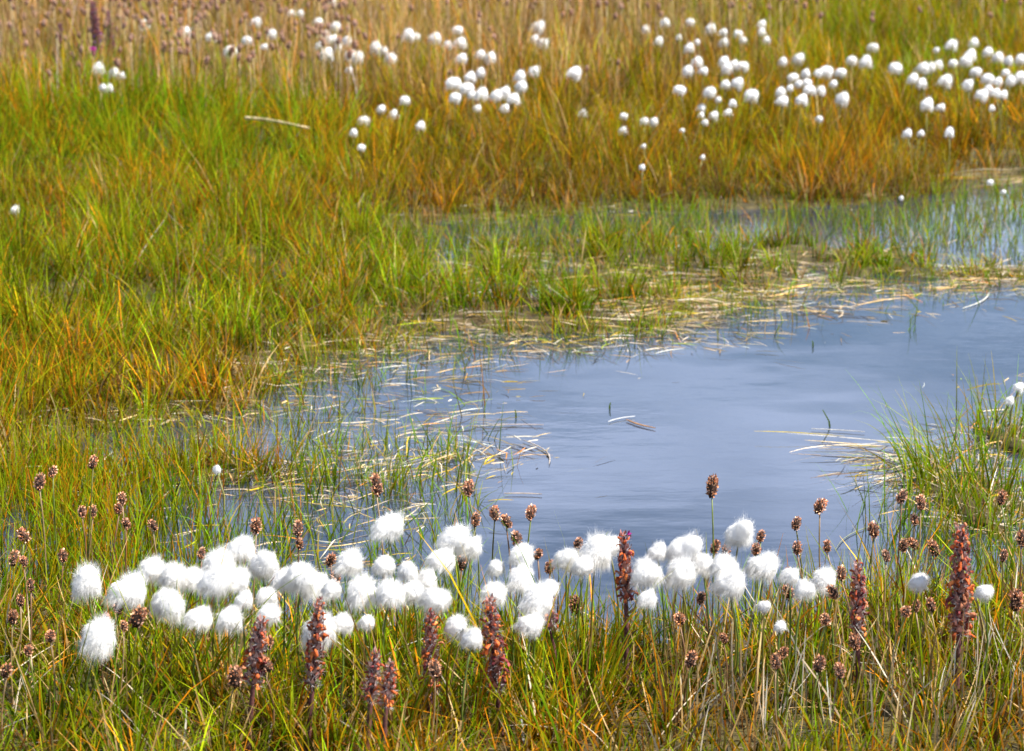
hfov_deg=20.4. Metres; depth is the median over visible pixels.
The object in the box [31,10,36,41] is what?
dry seed stalk
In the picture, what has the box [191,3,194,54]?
dry seed stalk
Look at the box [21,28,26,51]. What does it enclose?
dry seed stalk
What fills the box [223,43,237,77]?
cotton grass
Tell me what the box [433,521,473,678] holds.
cotton grass
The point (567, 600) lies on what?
seed stalk
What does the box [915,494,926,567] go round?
seed stalk
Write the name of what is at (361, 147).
cotton grass
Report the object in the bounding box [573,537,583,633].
seed stalk
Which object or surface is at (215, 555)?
cotton grass
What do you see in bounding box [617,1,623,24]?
dry seed stalk
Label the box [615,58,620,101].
dry seed stalk
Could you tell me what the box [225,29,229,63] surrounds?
dry seed stalk
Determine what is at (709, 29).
cotton grass
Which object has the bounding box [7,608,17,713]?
seed stalk
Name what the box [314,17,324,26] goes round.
cotton grass
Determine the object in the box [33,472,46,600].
seed stalk
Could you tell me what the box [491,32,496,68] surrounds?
dry seed stalk
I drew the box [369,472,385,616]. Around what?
seed stalk
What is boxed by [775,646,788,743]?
seed stalk
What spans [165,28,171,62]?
dry seed stalk
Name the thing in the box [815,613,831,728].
seed stalk
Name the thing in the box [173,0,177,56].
dry seed stalk
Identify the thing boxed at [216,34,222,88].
dry seed stalk
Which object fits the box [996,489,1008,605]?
seed stalk
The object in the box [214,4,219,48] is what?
dry seed stalk
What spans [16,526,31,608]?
seed stalk
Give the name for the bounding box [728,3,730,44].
dry seed stalk
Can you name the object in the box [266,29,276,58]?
cotton grass
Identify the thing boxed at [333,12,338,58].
dry seed stalk
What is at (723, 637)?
seed stalk
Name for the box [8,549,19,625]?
seed stalk
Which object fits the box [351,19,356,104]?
dry seed stalk
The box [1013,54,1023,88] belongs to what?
cotton grass
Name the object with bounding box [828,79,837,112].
cotton grass
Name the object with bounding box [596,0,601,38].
dry seed stalk
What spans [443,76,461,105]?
cotton grass
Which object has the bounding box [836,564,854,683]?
seed stalk
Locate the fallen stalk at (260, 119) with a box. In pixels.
[245,116,307,128]
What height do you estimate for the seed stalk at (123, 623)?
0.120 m
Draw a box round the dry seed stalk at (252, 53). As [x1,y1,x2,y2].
[250,50,255,113]
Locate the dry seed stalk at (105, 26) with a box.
[102,20,108,55]
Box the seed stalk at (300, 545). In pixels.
[295,537,303,625]
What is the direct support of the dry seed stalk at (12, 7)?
on the ground at (752, 204)
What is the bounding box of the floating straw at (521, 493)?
[504,493,539,493]
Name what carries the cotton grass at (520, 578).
on the ground at (752, 204)
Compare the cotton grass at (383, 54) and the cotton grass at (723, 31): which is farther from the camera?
the cotton grass at (723, 31)
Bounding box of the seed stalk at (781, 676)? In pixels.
[777,567,789,688]
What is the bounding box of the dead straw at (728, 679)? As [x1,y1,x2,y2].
[0,157,1023,750]
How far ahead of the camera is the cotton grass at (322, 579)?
2.96 m
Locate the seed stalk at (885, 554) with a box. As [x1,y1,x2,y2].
[881,549,890,664]
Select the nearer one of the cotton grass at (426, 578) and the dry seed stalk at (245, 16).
the cotton grass at (426, 578)
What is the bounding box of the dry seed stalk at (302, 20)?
[300,17,304,49]
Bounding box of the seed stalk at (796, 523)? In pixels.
[791,516,805,629]
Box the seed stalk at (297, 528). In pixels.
[290,519,302,637]
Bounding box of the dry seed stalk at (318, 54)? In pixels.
[315,51,320,99]
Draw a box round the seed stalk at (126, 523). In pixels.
[121,517,130,570]
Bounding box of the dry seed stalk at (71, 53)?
[70,51,74,106]
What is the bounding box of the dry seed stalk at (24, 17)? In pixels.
[21,12,26,38]
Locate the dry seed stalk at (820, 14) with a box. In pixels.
[818,11,823,55]
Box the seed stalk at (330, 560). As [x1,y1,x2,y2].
[324,552,335,654]
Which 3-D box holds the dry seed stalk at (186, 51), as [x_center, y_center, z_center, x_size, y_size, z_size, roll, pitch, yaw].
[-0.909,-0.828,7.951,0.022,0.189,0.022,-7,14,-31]
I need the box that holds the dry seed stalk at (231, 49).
[228,45,236,92]
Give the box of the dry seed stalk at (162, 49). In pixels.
[160,45,165,92]
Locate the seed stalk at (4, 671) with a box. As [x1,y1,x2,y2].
[0,663,12,747]
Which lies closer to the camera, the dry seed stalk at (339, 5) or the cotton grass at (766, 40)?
the cotton grass at (766, 40)
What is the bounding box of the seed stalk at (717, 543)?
[706,539,720,642]
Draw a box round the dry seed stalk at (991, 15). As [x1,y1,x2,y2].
[987,11,992,43]
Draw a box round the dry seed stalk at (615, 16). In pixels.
[613,12,617,49]
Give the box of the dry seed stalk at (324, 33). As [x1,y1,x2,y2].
[321,29,326,98]
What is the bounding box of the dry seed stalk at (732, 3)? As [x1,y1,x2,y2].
[729,1,734,31]
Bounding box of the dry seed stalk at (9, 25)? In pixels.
[6,20,12,63]
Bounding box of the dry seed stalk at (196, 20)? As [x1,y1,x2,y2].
[194,16,198,82]
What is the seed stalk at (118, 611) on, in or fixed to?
on the ground at (752, 204)
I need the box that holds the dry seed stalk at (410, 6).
[408,4,413,53]
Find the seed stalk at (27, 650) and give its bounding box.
[23,644,35,711]
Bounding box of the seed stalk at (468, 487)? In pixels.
[462,478,479,625]
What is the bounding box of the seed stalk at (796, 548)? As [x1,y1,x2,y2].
[792,540,804,638]
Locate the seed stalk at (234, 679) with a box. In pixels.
[222,664,243,750]
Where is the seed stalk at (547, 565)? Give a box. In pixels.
[544,559,554,579]
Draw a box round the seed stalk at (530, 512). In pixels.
[525,503,536,612]
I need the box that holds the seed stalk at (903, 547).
[897,538,908,624]
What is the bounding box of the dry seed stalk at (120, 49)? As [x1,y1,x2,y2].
[118,47,121,92]
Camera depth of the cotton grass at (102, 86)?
7.39 m
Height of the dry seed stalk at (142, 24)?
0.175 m
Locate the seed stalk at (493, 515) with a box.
[489,505,499,603]
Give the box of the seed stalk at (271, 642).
[256,634,273,721]
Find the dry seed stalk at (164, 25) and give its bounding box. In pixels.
[161,21,166,33]
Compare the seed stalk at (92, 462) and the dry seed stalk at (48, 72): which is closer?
the seed stalk at (92, 462)
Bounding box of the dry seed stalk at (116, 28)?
[114,26,118,54]
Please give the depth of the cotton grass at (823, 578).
2.98 m
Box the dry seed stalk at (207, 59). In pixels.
[203,55,210,121]
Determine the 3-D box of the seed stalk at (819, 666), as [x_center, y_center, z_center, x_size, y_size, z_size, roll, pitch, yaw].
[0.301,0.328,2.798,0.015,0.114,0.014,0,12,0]
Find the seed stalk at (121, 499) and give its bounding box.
[117,491,126,574]
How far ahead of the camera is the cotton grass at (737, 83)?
7.57 m
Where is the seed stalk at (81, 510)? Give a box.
[77,505,86,604]
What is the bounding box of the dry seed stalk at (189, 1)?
[187,0,191,47]
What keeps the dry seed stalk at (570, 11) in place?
on the ground at (752, 204)
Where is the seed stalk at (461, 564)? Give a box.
[455,554,466,668]
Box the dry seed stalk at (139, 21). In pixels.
[137,17,141,59]
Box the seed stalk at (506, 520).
[500,513,512,642]
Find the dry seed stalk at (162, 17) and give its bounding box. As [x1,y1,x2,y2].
[160,13,165,40]
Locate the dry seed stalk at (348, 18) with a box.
[346,15,350,83]
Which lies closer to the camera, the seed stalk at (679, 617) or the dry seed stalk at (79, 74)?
the seed stalk at (679, 617)
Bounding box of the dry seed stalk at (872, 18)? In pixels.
[868,15,874,54]
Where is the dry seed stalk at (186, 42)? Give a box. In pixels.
[184,37,189,78]
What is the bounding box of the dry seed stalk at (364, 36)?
[361,32,367,83]
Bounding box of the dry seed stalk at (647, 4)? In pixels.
[645,1,649,22]
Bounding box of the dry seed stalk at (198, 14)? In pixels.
[196,12,200,30]
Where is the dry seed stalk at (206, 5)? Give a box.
[204,2,209,43]
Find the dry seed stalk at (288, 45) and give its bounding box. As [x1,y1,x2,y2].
[286,40,291,103]
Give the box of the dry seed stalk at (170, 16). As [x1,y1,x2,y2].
[168,13,175,59]
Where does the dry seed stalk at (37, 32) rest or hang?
on the ground at (752, 204)
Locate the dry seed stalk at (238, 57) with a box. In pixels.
[236,53,241,106]
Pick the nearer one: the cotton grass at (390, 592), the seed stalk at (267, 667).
the seed stalk at (267, 667)
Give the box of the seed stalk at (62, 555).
[53,548,67,627]
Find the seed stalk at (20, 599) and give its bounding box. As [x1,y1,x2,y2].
[14,593,24,677]
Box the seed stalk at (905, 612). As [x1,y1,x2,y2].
[889,605,911,705]
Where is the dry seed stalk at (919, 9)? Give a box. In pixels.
[916,6,921,41]
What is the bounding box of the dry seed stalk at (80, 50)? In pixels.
[78,45,85,84]
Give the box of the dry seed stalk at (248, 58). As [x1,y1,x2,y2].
[246,54,252,111]
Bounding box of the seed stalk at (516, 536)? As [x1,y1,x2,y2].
[510,530,522,633]
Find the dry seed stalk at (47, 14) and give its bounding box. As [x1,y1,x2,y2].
[45,11,49,48]
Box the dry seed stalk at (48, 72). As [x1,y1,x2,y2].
[46,69,52,102]
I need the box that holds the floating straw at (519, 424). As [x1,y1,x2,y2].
[492,424,543,424]
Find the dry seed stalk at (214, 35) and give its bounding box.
[211,31,217,110]
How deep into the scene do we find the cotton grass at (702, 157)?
6.60 m
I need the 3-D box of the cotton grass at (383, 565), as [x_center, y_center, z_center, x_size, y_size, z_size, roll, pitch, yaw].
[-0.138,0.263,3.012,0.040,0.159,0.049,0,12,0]
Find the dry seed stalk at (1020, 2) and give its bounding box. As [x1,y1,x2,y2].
[1019,0,1022,42]
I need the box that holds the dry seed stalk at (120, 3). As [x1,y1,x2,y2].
[117,1,122,43]
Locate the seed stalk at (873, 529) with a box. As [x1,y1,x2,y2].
[867,520,879,630]
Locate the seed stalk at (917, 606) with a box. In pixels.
[911,599,922,699]
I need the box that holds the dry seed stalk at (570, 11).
[568,9,573,43]
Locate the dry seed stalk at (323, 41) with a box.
[319,37,325,92]
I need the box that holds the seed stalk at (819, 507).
[813,498,827,596]
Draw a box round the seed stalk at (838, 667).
[833,661,854,748]
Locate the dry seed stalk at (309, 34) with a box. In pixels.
[306,30,311,74]
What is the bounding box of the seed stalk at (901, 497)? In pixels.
[895,489,907,599]
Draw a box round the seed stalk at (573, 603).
[568,594,581,676]
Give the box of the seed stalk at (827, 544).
[823,539,835,614]
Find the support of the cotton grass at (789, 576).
on the ground at (752, 204)
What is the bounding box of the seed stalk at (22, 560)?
[18,555,28,617]
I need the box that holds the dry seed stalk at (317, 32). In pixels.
[313,26,318,65]
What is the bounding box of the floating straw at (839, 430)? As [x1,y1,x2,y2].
[811,428,864,431]
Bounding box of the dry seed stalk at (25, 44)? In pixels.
[23,39,28,66]
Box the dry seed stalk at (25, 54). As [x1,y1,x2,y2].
[21,51,27,82]
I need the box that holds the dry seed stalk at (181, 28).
[179,25,184,61]
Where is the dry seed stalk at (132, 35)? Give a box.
[130,33,134,83]
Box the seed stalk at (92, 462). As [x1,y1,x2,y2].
[87,454,98,563]
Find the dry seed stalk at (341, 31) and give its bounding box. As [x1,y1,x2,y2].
[339,28,342,70]
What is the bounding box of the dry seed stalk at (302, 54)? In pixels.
[298,51,304,103]
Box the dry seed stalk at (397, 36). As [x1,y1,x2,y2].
[395,32,399,79]
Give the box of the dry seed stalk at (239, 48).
[236,43,241,105]
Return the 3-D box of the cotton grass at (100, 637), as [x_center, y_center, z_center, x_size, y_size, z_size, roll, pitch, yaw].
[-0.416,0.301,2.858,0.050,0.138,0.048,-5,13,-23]
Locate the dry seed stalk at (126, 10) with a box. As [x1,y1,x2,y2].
[124,7,129,70]
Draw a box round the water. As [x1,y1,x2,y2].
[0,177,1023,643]
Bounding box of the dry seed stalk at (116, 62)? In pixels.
[114,57,122,110]
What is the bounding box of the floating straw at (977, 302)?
[962,294,988,308]
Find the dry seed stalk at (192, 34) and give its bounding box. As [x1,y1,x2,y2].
[190,31,194,67]
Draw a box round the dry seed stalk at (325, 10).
[322,3,329,31]
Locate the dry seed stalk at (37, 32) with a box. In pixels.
[34,28,40,52]
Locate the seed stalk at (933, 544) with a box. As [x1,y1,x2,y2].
[927,538,939,622]
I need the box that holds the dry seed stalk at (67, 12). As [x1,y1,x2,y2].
[65,8,70,41]
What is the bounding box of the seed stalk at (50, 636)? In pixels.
[45,629,56,721]
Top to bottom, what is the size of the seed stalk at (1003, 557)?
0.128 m
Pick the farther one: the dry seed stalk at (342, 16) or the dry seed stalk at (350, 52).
the dry seed stalk at (342, 16)
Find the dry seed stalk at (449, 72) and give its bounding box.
[448,69,455,110]
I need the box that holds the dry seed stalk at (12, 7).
[10,3,15,57]
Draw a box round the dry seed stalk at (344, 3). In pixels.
[341,0,347,37]
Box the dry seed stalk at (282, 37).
[278,32,285,87]
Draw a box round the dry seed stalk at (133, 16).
[130,14,135,60]
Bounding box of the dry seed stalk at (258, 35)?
[256,30,261,91]
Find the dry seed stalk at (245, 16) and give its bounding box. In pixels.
[242,12,247,83]
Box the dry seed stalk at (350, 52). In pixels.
[346,48,353,106]
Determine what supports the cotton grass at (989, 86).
on the ground at (752, 204)
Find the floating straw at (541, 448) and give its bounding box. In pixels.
[524,440,550,463]
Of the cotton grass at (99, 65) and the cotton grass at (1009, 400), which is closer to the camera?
the cotton grass at (1009, 400)
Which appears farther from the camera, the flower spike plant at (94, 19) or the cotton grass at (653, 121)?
the flower spike plant at (94, 19)
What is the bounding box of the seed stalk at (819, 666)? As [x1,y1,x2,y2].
[811,654,826,747]
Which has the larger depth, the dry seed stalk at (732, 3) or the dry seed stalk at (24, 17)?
the dry seed stalk at (732, 3)
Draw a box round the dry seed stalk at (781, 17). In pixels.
[779,0,783,44]
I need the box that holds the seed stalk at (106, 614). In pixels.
[101,612,111,714]
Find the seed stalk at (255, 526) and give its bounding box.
[249,517,261,636]
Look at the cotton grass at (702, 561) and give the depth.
3.02 m
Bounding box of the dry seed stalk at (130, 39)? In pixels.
[129,35,132,91]
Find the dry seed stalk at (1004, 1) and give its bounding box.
[1000,0,1006,51]
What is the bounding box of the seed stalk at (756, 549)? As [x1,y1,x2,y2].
[746,542,761,660]
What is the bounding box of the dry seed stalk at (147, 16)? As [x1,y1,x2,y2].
[143,11,149,62]
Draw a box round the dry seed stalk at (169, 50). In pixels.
[167,47,175,86]
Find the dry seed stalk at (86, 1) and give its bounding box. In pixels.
[84,0,89,41]
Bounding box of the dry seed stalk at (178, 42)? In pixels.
[176,39,180,99]
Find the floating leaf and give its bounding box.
[626,419,654,427]
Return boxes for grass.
[0,0,1022,116]
[8,205,19,222]
[70,555,104,710]
[75,611,120,736]
[90,60,105,95]
[98,83,105,121]
[101,568,146,705]
[103,81,112,99]
[109,67,119,97]
[131,553,166,684]
[147,586,186,716]
[153,560,199,687]
[176,24,190,43]
[177,564,204,695]
[183,603,213,722]
[190,560,242,701]
[200,543,239,673]
[205,30,216,65]
[207,600,243,719]
[211,465,224,536]
[219,565,253,697]
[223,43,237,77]
[224,533,256,654]
[233,587,253,713]
[241,35,252,46]
[247,547,279,657]
[249,16,261,28]
[250,584,279,676]
[251,600,286,726]
[260,44,267,63]
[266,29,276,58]
[267,565,299,688]
[281,559,319,703]
[288,9,294,21]
[299,607,338,741]
[300,572,331,686]
[313,40,322,50]
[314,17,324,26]
[319,577,355,697]
[320,45,333,71]
[328,35,336,64]
[329,20,340,33]
[330,544,366,670]
[333,43,341,58]
[333,611,353,733]
[342,36,351,68]
[343,49,354,62]
[343,569,377,701]
[344,66,351,109]
[349,127,357,160]
[349,614,375,729]
[352,50,363,83]
[357,115,369,141]
[357,144,365,177]
[368,509,406,658]
[368,554,396,650]
[368,577,408,710]
[370,40,381,71]
[375,104,385,133]
[377,45,388,77]
[383,51,396,80]
[388,108,399,129]
[396,559,417,689]
[399,28,414,57]
[399,95,409,132]
[402,579,423,700]
[407,586,452,699]
[415,119,424,155]
[415,565,437,663]
[424,545,456,688]
[428,32,442,66]
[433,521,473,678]
[441,40,451,68]
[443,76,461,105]
[443,613,469,734]
[448,92,461,140]
[451,25,463,56]
[453,36,467,53]
[454,53,466,75]
[454,534,485,671]
[456,624,483,749]
[459,82,474,131]
[464,70,476,118]
[466,90,475,127]
[471,104,480,133]
[473,85,489,127]
[474,49,485,77]
[476,67,485,99]
[478,579,508,697]
[483,558,505,634]
[485,49,496,82]
[489,90,503,133]
[499,84,510,124]
[499,103,508,124]
[505,561,534,699]
[506,91,520,134]
[507,540,537,675]
[511,610,549,723]
[512,69,527,107]
[514,80,527,119]
[514,577,559,722]
[527,17,544,35]
[527,63,539,105]
[530,34,539,51]
[535,38,549,48]
[535,576,559,706]
[548,545,580,661]
[561,552,594,691]
[566,65,582,115]
[578,527,616,671]
[594,535,622,648]
[618,125,627,159]
[619,113,627,127]
[627,554,664,703]
[636,587,658,723]
[639,117,648,132]
[639,164,644,209]
[641,26,650,45]
[641,144,646,182]
[646,540,677,687]
[647,116,658,151]
[652,35,662,57]
[660,18,669,46]
[662,529,704,674]
[662,552,698,699]
[672,85,686,127]
[678,552,715,683]
[680,128,689,156]
[681,64,693,100]
[683,42,693,57]
[685,16,694,38]
[691,56,703,87]
[693,39,699,74]
[696,104,705,134]
[697,65,708,111]
[698,112,704,142]
[698,119,707,149]
[699,155,704,189]
[703,86,716,115]
[703,551,739,696]
[705,22,715,49]
[706,564,747,700]
[708,110,718,142]
[712,96,721,132]
[717,29,726,50]
[717,54,729,95]
[718,37,729,50]
[719,79,729,110]
[720,61,732,102]
[720,512,756,670]
[723,108,730,141]
[728,99,736,136]
[730,59,737,88]
[730,75,744,121]
[732,29,742,47]
[736,61,748,104]
[739,36,746,56]
[742,550,780,694]
[744,89,759,124]
[755,601,771,718]
[756,18,765,43]
[758,26,765,54]
[762,35,770,69]
[771,620,787,730]
[774,94,788,148]
[775,86,785,116]
[776,566,799,699]
[777,56,787,85]
[786,83,792,139]
[787,72,799,110]
[791,52,804,74]
[792,576,833,716]
[793,80,802,127]
[795,92,808,138]
[799,68,810,109]
[802,79,811,122]
[802,84,815,122]
[809,561,849,696]
[814,68,822,112]
[814,115,823,149]
[815,84,825,126]
[821,64,834,106]
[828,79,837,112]
[833,67,846,106]
[835,91,848,151]
[845,55,857,78]
[859,53,871,87]
[866,43,878,56]
[887,62,902,95]
[895,195,902,219]
[902,128,911,184]
[905,571,930,703]
[906,70,918,127]
[915,62,929,99]
[915,76,926,127]
[915,129,924,173]
[920,96,933,153]
[922,60,935,95]
[932,47,939,60]
[932,59,943,92]
[934,103,944,131]
[935,73,953,113]
[943,126,954,185]
[944,38,958,62]
[948,59,958,100]
[958,53,972,88]
[960,79,973,133]
[964,46,976,97]
[968,36,978,48]
[969,67,981,107]
[972,584,994,708]
[974,87,988,148]
[980,73,994,119]
[982,45,993,73]
[984,84,992,137]
[987,179,993,202]
[988,104,995,146]
[989,87,1000,151]
[990,52,1003,86]
[993,77,1002,135]
[996,88,1007,148]
[997,395,1014,457]
[1000,69,1009,105]
[1001,190,1006,213]
[1003,56,1012,100]
[1004,74,1015,138]
[1009,381,1023,442]
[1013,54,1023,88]
[1014,71,1023,117]
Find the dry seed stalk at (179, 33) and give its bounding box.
[176,29,182,38]
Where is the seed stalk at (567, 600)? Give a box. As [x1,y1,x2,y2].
[567,570,571,636]
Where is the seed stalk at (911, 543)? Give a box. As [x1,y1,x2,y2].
[907,537,922,661]
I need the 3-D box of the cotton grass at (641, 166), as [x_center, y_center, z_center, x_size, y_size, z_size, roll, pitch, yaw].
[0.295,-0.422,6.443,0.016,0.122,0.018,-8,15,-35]
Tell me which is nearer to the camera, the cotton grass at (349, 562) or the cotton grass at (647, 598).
the cotton grass at (647, 598)
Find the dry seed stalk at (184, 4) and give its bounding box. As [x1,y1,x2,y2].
[181,2,185,24]
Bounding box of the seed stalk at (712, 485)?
[705,473,718,624]
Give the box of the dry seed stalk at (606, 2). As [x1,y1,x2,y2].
[604,0,608,51]
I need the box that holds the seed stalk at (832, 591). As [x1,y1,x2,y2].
[820,584,838,708]
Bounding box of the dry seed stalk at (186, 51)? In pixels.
[182,46,189,93]
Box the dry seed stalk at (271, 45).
[268,43,274,101]
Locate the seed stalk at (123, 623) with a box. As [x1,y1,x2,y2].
[119,620,127,694]
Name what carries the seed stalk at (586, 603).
on the ground at (752, 204)
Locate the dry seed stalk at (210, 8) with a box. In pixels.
[207,6,211,27]
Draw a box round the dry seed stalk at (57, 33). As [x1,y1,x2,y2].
[55,31,59,63]
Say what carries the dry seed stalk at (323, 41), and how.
on the ground at (752, 204)
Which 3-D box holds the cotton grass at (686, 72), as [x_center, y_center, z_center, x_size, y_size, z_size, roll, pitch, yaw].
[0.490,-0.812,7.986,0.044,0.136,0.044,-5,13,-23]
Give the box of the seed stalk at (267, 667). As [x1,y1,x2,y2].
[260,654,274,748]
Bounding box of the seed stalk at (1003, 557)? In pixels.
[998,548,1008,651]
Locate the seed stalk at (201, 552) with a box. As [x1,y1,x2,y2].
[197,547,207,641]
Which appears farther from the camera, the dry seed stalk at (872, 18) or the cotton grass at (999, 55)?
the dry seed stalk at (872, 18)
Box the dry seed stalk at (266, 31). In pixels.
[264,26,269,86]
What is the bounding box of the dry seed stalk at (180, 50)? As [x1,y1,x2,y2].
[177,46,182,95]
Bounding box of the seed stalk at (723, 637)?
[718,632,727,728]
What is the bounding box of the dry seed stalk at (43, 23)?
[39,19,46,50]
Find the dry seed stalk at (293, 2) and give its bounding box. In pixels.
[291,0,297,33]
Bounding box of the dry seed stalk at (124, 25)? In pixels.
[122,21,126,73]
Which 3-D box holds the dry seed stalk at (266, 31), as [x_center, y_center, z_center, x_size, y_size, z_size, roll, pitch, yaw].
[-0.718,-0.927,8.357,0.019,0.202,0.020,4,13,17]
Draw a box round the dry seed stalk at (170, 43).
[168,40,173,83]
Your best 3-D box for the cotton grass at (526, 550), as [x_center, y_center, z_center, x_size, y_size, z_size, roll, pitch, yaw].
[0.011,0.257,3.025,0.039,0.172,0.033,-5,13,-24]
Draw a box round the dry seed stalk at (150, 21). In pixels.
[148,17,152,73]
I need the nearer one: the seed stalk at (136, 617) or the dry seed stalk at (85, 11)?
the seed stalk at (136, 617)
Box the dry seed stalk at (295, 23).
[293,20,299,58]
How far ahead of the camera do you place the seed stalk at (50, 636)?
2.87 m
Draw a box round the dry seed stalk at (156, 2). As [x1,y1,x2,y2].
[154,0,159,54]
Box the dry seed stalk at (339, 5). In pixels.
[337,2,342,32]
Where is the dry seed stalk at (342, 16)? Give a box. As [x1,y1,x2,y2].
[340,14,344,35]
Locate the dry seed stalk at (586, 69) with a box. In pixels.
[584,65,588,98]
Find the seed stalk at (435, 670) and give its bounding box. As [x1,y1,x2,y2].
[428,658,441,750]
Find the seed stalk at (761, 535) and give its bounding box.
[756,529,765,638]
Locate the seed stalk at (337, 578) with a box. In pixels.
[331,570,340,677]
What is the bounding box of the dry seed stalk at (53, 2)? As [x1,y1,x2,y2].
[50,0,56,51]
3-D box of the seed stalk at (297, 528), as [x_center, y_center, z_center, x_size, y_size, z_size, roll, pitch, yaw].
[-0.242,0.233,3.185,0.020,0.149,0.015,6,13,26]
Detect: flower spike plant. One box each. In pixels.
[55,21,64,63]
[89,0,103,57]
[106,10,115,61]
[240,614,268,750]
[298,595,328,750]
[351,647,384,750]
[373,657,398,750]
[418,608,444,734]
[479,592,511,736]
[542,596,565,712]
[614,529,640,700]
[847,558,871,710]
[945,521,976,711]
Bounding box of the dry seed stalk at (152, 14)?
[149,9,154,61]
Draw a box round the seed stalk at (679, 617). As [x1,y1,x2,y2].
[673,611,687,705]
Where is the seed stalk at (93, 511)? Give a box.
[88,504,96,564]
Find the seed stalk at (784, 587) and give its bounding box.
[782,584,794,681]
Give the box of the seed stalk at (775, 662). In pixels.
[770,652,781,750]
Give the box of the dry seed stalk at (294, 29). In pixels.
[292,26,296,62]
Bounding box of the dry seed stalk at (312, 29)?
[310,27,315,75]
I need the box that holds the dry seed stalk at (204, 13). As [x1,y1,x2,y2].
[202,10,208,49]
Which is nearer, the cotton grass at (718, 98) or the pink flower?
the cotton grass at (718, 98)
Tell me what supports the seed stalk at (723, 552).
on the ground at (752, 204)
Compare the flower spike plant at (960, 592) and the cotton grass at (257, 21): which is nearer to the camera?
the flower spike plant at (960, 592)
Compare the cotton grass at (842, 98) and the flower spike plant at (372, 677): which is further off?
the cotton grass at (842, 98)
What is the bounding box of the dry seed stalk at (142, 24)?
[140,21,144,58]
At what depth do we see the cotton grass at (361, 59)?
8.11 m
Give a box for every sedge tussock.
[130,410,342,486]
[815,370,979,488]
[864,381,1023,547]
[942,353,1023,460]
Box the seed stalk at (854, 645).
[846,632,860,732]
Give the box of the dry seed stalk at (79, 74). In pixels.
[76,61,82,98]
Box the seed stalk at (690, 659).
[685,649,698,750]
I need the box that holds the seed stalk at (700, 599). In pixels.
[696,591,710,695]
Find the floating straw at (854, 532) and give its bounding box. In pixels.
[835,521,888,549]
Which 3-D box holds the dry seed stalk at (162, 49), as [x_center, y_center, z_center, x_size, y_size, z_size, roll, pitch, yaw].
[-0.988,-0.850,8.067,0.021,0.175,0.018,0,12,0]
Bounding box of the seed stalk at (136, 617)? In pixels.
[128,604,147,700]
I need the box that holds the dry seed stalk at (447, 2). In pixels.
[446,0,448,25]
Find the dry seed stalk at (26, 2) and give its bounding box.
[25,0,28,38]
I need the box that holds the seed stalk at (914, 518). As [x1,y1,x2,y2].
[910,513,918,575]
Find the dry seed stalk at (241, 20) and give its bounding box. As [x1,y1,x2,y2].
[239,18,243,69]
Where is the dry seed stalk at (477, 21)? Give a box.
[476,18,480,48]
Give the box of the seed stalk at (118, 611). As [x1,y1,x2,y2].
[112,602,125,689]
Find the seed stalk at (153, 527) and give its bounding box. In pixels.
[147,519,159,590]
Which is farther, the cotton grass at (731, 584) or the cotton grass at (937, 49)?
the cotton grass at (937, 49)
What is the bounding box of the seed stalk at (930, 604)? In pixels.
[926,597,938,685]
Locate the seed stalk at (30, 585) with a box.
[26,578,34,681]
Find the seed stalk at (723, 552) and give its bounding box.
[721,545,731,658]
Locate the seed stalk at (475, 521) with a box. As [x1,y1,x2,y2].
[466,511,480,626]
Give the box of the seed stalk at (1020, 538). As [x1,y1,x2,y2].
[1015,529,1023,623]
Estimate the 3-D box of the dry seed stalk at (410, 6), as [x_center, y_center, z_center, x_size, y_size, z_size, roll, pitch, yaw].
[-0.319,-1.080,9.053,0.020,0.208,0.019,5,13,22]
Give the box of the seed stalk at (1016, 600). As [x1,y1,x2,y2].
[1008,587,1023,663]
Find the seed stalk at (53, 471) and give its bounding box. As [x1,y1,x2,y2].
[48,465,59,584]
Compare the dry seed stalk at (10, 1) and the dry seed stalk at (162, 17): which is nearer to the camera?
the dry seed stalk at (162, 17)
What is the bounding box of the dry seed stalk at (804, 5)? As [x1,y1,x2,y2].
[802,1,807,47]
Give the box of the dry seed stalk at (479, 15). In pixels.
[477,10,481,66]
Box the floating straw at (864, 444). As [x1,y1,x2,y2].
[832,442,885,445]
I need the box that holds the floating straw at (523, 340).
[499,328,543,355]
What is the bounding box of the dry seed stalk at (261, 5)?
[258,1,263,28]
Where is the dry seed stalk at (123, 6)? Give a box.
[121,2,127,18]
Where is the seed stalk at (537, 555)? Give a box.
[533,548,542,579]
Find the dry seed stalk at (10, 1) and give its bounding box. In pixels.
[7,0,13,62]
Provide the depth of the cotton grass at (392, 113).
7.27 m
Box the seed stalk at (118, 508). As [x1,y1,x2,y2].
[110,502,123,584]
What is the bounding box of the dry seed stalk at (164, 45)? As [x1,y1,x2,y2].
[162,41,167,85]
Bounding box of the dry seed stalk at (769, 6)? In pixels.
[766,3,771,51]
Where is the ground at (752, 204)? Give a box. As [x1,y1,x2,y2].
[0,0,1023,750]
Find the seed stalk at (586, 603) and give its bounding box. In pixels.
[585,573,589,645]
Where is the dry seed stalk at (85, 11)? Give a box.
[83,9,87,42]
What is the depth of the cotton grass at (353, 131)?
6.88 m
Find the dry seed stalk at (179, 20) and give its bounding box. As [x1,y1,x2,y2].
[177,18,182,61]
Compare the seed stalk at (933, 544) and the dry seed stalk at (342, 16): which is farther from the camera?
the dry seed stalk at (342, 16)
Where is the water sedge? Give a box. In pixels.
[0,164,1023,647]
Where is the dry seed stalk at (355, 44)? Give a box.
[351,40,357,101]
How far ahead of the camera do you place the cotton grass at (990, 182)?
6.55 m
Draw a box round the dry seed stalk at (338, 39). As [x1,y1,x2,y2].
[335,35,341,89]
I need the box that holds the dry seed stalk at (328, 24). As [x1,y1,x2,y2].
[325,22,330,45]

